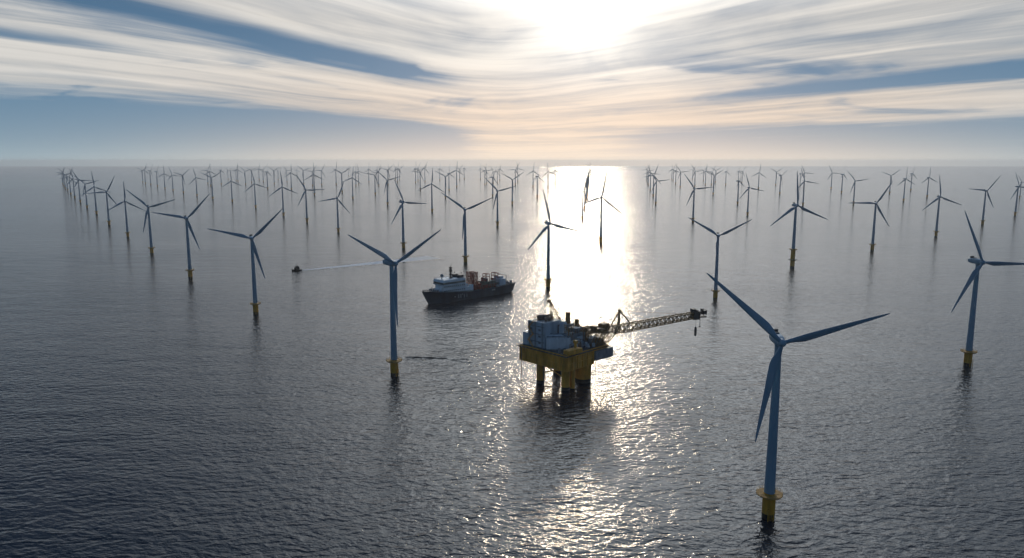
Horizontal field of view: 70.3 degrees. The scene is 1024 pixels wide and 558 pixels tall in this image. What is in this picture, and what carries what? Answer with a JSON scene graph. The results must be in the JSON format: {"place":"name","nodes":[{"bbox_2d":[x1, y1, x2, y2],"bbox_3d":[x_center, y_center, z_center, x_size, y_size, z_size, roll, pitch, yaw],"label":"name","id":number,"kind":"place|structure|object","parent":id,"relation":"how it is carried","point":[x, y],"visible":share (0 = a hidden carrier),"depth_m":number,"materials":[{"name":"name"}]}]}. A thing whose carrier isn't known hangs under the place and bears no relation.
{"place":"outdoors","nodes":[
{"label":"outdoors","id":0,"kind":"place"},
{"bbox_2d":[0,166,1023,557],"bbox_3d":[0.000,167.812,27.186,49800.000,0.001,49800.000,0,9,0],"label":"sea","id":1,"kind":"structure","parent":0,"point":[156,404],"depth_m":598.36,"materials":[{"name":"grey liquid"}]},
{"bbox_2d":[59,170,75,194],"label":"wind turbine","id":2,"kind":"object","parent":1,"relation":"in","point":[70,192],"visible":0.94,"depth_m":3683.77,"materials":[{"name":"yellow paint"}]},
{"bbox_2d":[65,169,85,198],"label":"wind turbine","id":3,"kind":"object","parent":1,"relation":"in","point":[73,184],"visible":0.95,"depth_m":3305.60,"materials":[{"name":"yellow paint"}]},
{"bbox_2d":[72,171,92,202],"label":"wind turbine","id":4,"kind":"object","parent":1,"relation":"in","point":[79,187],"visible":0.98,"depth_m":2975.24,"materials":[{"name":"yellow paint"}]},
{"bbox_2d":[73,175,97,208],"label":"wind turbine","id":5,"kind":"object","parent":1,"relation":"in","point":[86,205],"visible":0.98,"depth_m":2616.87,"materials":[{"name":"yellow paint"}]},
{"bbox_2d":[81,172,110,214],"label":"wind turbine","id":6,"kind":"object","parent":1,"relation":"in","point":[96,211],"visible":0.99,"depth_m":2316.84,"materials":[{"name":"yellow paint"}]},
{"bbox_2d":[86,177,118,225],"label":"wind turbine","id":7,"kind":"object","parent":1,"relation":"in","point":[109,220],"visible":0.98,"depth_m":1929.85,"materials":[{"name":"yellow paint"}]},
{"bbox_2d":[106,182,144,237],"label":"wind turbine","id":8,"kind":"object","parent":1,"relation":"in","point":[127,232],"visible":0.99,"depth_m":1630.04,"materials":[{"name":"yellow paint"}]},
{"bbox_2d":[127,190,172,253],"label":"wind turbine","id":9,"kind":"object","parent":1,"relation":"in","point":[151,247],"visible":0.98,"depth_m":1333.71,"materials":[{"name":"yellow paint"}]},
{"bbox_2d":[151,194,208,278],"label":"wind turbine","id":10,"kind":"object","parent":1,"relation":"in","point":[189,269],"visible":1,"depth_m":1058.88,"materials":[{"name":"yellow paint"}]},
{"bbox_2d":[173,171,186,193],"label":"wind turbine","id":11,"kind":"object","parent":1,"relation":"in","point":[182,180],"visible":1,"depth_m":3840.08,"materials":[{"name":"yellow paint"}]},
{"bbox_2d":[192,167,204,196],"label":"wind turbine","id":12,"kind":"object","parent":1,"relation":"in","point":[196,183],"visible":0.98,"depth_m":3511.48,"materials":[{"name":"yellow paint"}]},
{"bbox_2d":[200,172,220,199],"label":"wind turbine","id":13,"kind":"object","parent":1,"relation":"in","point":[211,184],"visible":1,"depth_m":3228.88,"materials":[{"name":"yellow paint"}]},
{"bbox_2d":[221,171,240,202],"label":"wind turbine","id":14,"kind":"object","parent":1,"relation":"in","point":[231,187],"visible":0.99,"depth_m":3009.48,"materials":[{"name":"yellow paint"}]},
{"bbox_2d":[209,208,282,314],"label":"wind turbine","id":15,"kind":"object","parent":1,"relation":"in","point":[255,303],"visible":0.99,"depth_m":808.01,"materials":[{"name":"yellow paint"}]},
{"bbox_2d":[245,170,265,208],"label":"wind turbine","id":16,"kind":"object","parent":1,"relation":"in","point":[254,190],"visible":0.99,"depth_m":2625.23,"materials":[{"name":"yellow paint"}]},
{"bbox_2d":[270,172,297,216],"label":"wind turbine","id":17,"kind":"object","parent":1,"relation":"in","point":[283,212],"visible":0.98,"depth_m":2239.24,"materials":[{"name":"yellow paint"}]},
{"bbox_2d":[292,266,301,270],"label":"work boat","id":18,"kind":"object","parent":1,"relation":"on","point":[296,268],"visible":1,"depth_m":1140.53,"materials":[{"name":"black paint"}]},
{"bbox_2d":[296,175,323,222],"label":"wind turbine","id":19,"kind":"object","parent":1,"relation":"in","point":[306,218],"visible":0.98,"depth_m":2007.01,"materials":[{"name":"yellow paint"}]},
{"bbox_2d":[305,163,321,195],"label":"wind turbine","id":20,"kind":"object","parent":1,"relation":"in","point":[313,179],"visible":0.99,"depth_m":3587.52,"materials":[{"name":"yellow paint"}]},
{"bbox_2d":[318,182,348,232],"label":"wind turbine","id":21,"kind":"object","parent":1,"relation":"in","point":[337,228],"visible":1,"depth_m":1726.09,"materials":[{"name":"yellow paint"}]},
{"bbox_2d":[334,169,347,192],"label":"wind turbine","id":22,"kind":"object","parent":1,"relation":"in","point":[342,190],"visible":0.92,"depth_m":3881.39,"materials":[{"name":"yellow paint"}]},
{"bbox_2d":[343,173,360,199],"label":"wind turbine","id":23,"kind":"object","parent":1,"relation":"in","point":[352,185],"visible":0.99,"depth_m":3236.12,"materials":[{"name":"yellow paint"}]},
{"bbox_2d":[366,171,378,194],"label":"wind turbine","id":24,"kind":"object","parent":1,"relation":"in","point":[375,192],"visible":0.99,"depth_m":3656.46,"materials":[{"name":"yellow paint"}]},
{"bbox_2d":[302,255,446,270],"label":"wake","id":25,"kind":"object","parent":1,"relation":"on","point":[418,258],"visible":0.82,"depth_m":1235.98,"materials":[{"name":"liquid"}]},
{"bbox_2d":[381,174,397,205],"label":"wind turbine","id":26,"kind":"object","parent":1,"relation":"in","point":[387,188],"visible":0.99,"depth_m":2790.10,"materials":[{"name":"yellow paint"}]},
{"bbox_2d":[348,230,439,376],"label":"wind turbine","id":27,"kind":"object","parent":1,"relation":"in","point":[393,360],"visible":1,"depth_m":572.94,"materials":[{"name":"yellow paint"}]},
{"bbox_2d":[392,179,426,249],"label":"wind turbine","id":28,"kind":"object","parent":1,"relation":"in","point":[403,242],"visible":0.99,"depth_m":1408.68,"materials":[{"name":"yellow paint"}]},
{"bbox_2d":[418,169,443,212],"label":"wind turbine","id":29,"kind":"object","parent":1,"relation":"in","point":[431,184],"visible":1,"depth_m":2401.53,"materials":[{"name":"yellow paint"}]},
{"bbox_2d":[437,170,454,198],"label":"wind turbine","id":30,"kind":"object","parent":1,"relation":"in","point":[445,181],"visible":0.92,"depth_m":3299.68,"materials":[{"name":"yellow paint"}]},
{"bbox_2d":[402,356,499,362],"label":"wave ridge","id":31,"kind":"structure","parent":1,"relation":"on","point":[447,358],"depth_m":633.60,"materials":[{"name":"grey liquid"}]},
{"bbox_2d":[442,193,490,263],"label":"wind turbine","id":32,"kind":"object","parent":1,"relation":"in","point":[465,256],"visible":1,"depth_m":1207.55,"materials":[{"name":"yellow paint"}]},
{"bbox_2d":[422,267,515,303],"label":"supply ship","id":33,"kind":"object","parent":1,"relation":"on","point":[454,287],"visible":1,"depth_m":902.77,"materials":[{"name":"blue paint"}]},
{"bbox_2d":[486,170,496,196],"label":"wind turbine","id":34,"kind":"object","parent":1,"relation":"in","point":[492,177],"visible":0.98,"depth_m":3459.20,"materials":[{"name":"yellow paint"}]},
{"bbox_2d":[484,177,514,226],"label":"wind turbine","id":35,"kind":"object","parent":1,"relation":"in","point":[497,221],"visible":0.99,"depth_m":1897.14,"materials":[{"name":"yellow paint"}]},
{"bbox_2d":[501,173,521,204],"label":"wind turbine","id":36,"kind":"object","parent":1,"relation":"in","point":[512,201],"visible":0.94,"depth_m":2836.16,"materials":[{"name":"yellow paint"}]},
{"bbox_2d":[532,172,543,197],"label":"wind turbine","id":37,"kind":"object","parent":1,"relation":"in","point":[537,182],"visible":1,"depth_m":3397.36,"materials":[{"name":"yellow paint"}]},
{"bbox_2d":[528,190,580,288],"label":"wind turbine","id":38,"kind":"object","parent":1,"relation":"in","point":[547,279],"visible":1,"depth_m":974.28,"materials":[{"name":"yellow paint"}]},
{"bbox_2d":[573,178,590,219],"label":"wind turbine","id":39,"kind":"object","parent":1,"relation":"in","point":[582,198],"visible":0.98,"depth_m":2113.68,"materials":[{"name":"yellow paint"}]},
{"bbox_2d":[570,170,594,209],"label":"wind turbine","id":40,"kind":"object","parent":1,"relation":"in","point":[584,205],"visible":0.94,"depth_m":2567.86,"materials":[{"name":"yellow paint"}]},
{"bbox_2d":[577,166,592,201],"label":"wind turbine","id":41,"kind":"object","parent":1,"relation":"in","point":[586,183],"visible":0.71,"depth_m":3059.58,"materials":[{"name":"yellow paint"}]},
{"bbox_2d":[578,168,595,195],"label":"wind turbine","id":42,"kind":"object","parent":1,"relation":"in","point":[588,179],"visible":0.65,"depth_m":3569.46,"materials":[{"name":"yellow paint"}]},
{"bbox_2d":[579,172,620,243],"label":"wind turbine","id":43,"kind":"object","parent":1,"relation":"in","point":[600,237],"visible":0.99,"depth_m":1499.64,"materials":[{"name":"yellow paint"}]},
{"bbox_2d":[517,299,709,390],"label":"offshore platform","id":44,"kind":"structure","parent":1,"relation":"in","point":[569,351],"depth_m":562.23,"materials":[{"name":"metal"}]},
{"bbox_2d":[646,164,661,196],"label":"wind turbine","id":45,"kind":"object","parent":1,"relation":"in","point":[653,181],"visible":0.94,"depth_m":3454.57,"materials":[{"name":"yellow paint"}]},
{"bbox_2d":[651,173,665,204],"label":"wind turbine","id":46,"kind":"object","parent":1,"relation":"in","point":[656,189],"visible":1,"depth_m":2838.15,"materials":[{"name":"yellow paint"}]},
{"bbox_2d":[685,175,711,222],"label":"wind turbine","id":47,"kind":"object","parent":1,"relation":"in","point":[693,193],"visible":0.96,"depth_m":2016.25,"materials":[{"name":"yellow paint"}]},
{"bbox_2d":[707,170,722,194],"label":"wind turbine","id":48,"kind":"object","parent":1,"relation":"in","point":[713,192],"visible":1,"depth_m":3658.09,"materials":[{"name":"yellow paint"}]},
{"bbox_2d":[688,217,751,299],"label":"wind turbine","id":49,"kind":"object","parent":1,"relation":"in","point":[716,290],"visible":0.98,"depth_m":892.23,"materials":[{"name":"yellow paint"}]},
{"bbox_2d":[736,175,742,204],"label":"wind turbine","id":50,"kind":"object","parent":1,"relation":"in","point":[738,181],"visible":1,"depth_m":2840.71,"materials":[{"name":"yellow paint"}]},
{"bbox_2d":[739,175,762,215],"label":"wind turbine","id":51,"kind":"object","parent":1,"relation":"in","point":[747,212],"visible":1,"depth_m":2258.91,"materials":[{"name":"yellow paint"}]},
{"bbox_2d":[776,172,782,194],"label":"wind turbine","id":52,"kind":"object","parent":1,"relation":"in","point":[780,182],"visible":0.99,"depth_m":3731.06,"materials":[{"name":"yellow paint"}]},
{"bbox_2d":[707,273,889,521],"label":"wind turbine","id":53,"kind":"object","parent":1,"relation":"in","point":[769,494],"visible":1,"depth_m":337.70,"materials":[{"name":"yellow paint"}]},
{"bbox_2d":[772,172,827,267],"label":"wind turbine","id":54,"kind":"object","parent":1,"relation":"in","point":[793,249],"visible":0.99,"depth_m":1160.39,"materials":[{"name":"yellow paint"}]},
{"bbox_2d":[799,169,818,205],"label":"wind turbine","id":55,"kind":"object","parent":1,"relation":"in","point":[804,188],"visible":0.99,"depth_m":2763.06,"materials":[{"name":"yellow paint"}]},
{"bbox_2d":[841,164,846,193],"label":"wind turbine","id":56,"kind":"object","parent":1,"relation":"in","point":[842,181],"visible":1,"depth_m":3841.44,"materials":[{"name":"yellow paint"}]},
{"bbox_2d":[849,173,866,204],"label":"wind turbine","id":57,"kind":"object","parent":1,"relation":"in","point":[854,187],"visible":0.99,"depth_m":2837.45,"materials":[{"name":"yellow paint"}]},
{"bbox_2d":[855,181,892,250],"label":"wind turbine","id":58,"kind":"object","parent":1,"relation":"in","point":[872,244],"visible":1,"depth_m":1381.68,"materials":[{"name":"yellow paint"}]},
{"bbox_2d":[883,169,900,193],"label":"wind turbine","id":59,"kind":"object","parent":1,"relation":"in","point":[890,180],"visible":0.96,"depth_m":3761.66,"materials":[{"name":"yellow paint"}]},
{"bbox_2d":[897,167,913,201],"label":"wind turbine","id":60,"kind":"object","parent":1,"relation":"in","point":[904,186],"visible":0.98,"depth_m":3063.22,"materials":[{"name":"yellow paint"}]},
{"bbox_2d":[922,168,936,197],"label":"wind turbine","id":61,"kind":"object","parent":1,"relation":"in","point":[928,184],"visible":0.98,"depth_m":3397.18,"materials":[{"name":"yellow paint"}]},
{"bbox_2d":[923,175,960,236],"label":"wind turbine","id":62,"kind":"object","parent":1,"relation":"in","point":[936,231],"visible":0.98,"depth_m":1639.74,"materials":[{"name":"yellow paint"}]},
{"bbox_2d":[973,179,997,224],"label":"wind turbine","id":63,"kind":"object","parent":1,"relation":"in","point":[982,220],"visible":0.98,"depth_m":1939.46,"materials":[{"name":"yellow paint"}]},
{"bbox_2d":[951,212,1023,366],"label":"wind turbine","id":64,"kind":"object","parent":1,"relation":"in","point":[968,351],"visible":1,"depth_m":601.11,"materials":[{"name":"yellow paint"}]},
{"bbox_2d":[1010,175,1023,215],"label":"wind turbine","id":65,"kind":"object","parent":1,"relation":"in","point":[1015,212],"visible":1,"depth_m":2260.65,"materials":[{"name":"yellow paint"}]},
{"bbox_2d":[0,0,1023,165],"label":"sky","id":66,"kind":"structure","parent":0,"point":[83,82],"materials":[{"name":"blue"}]}
]}

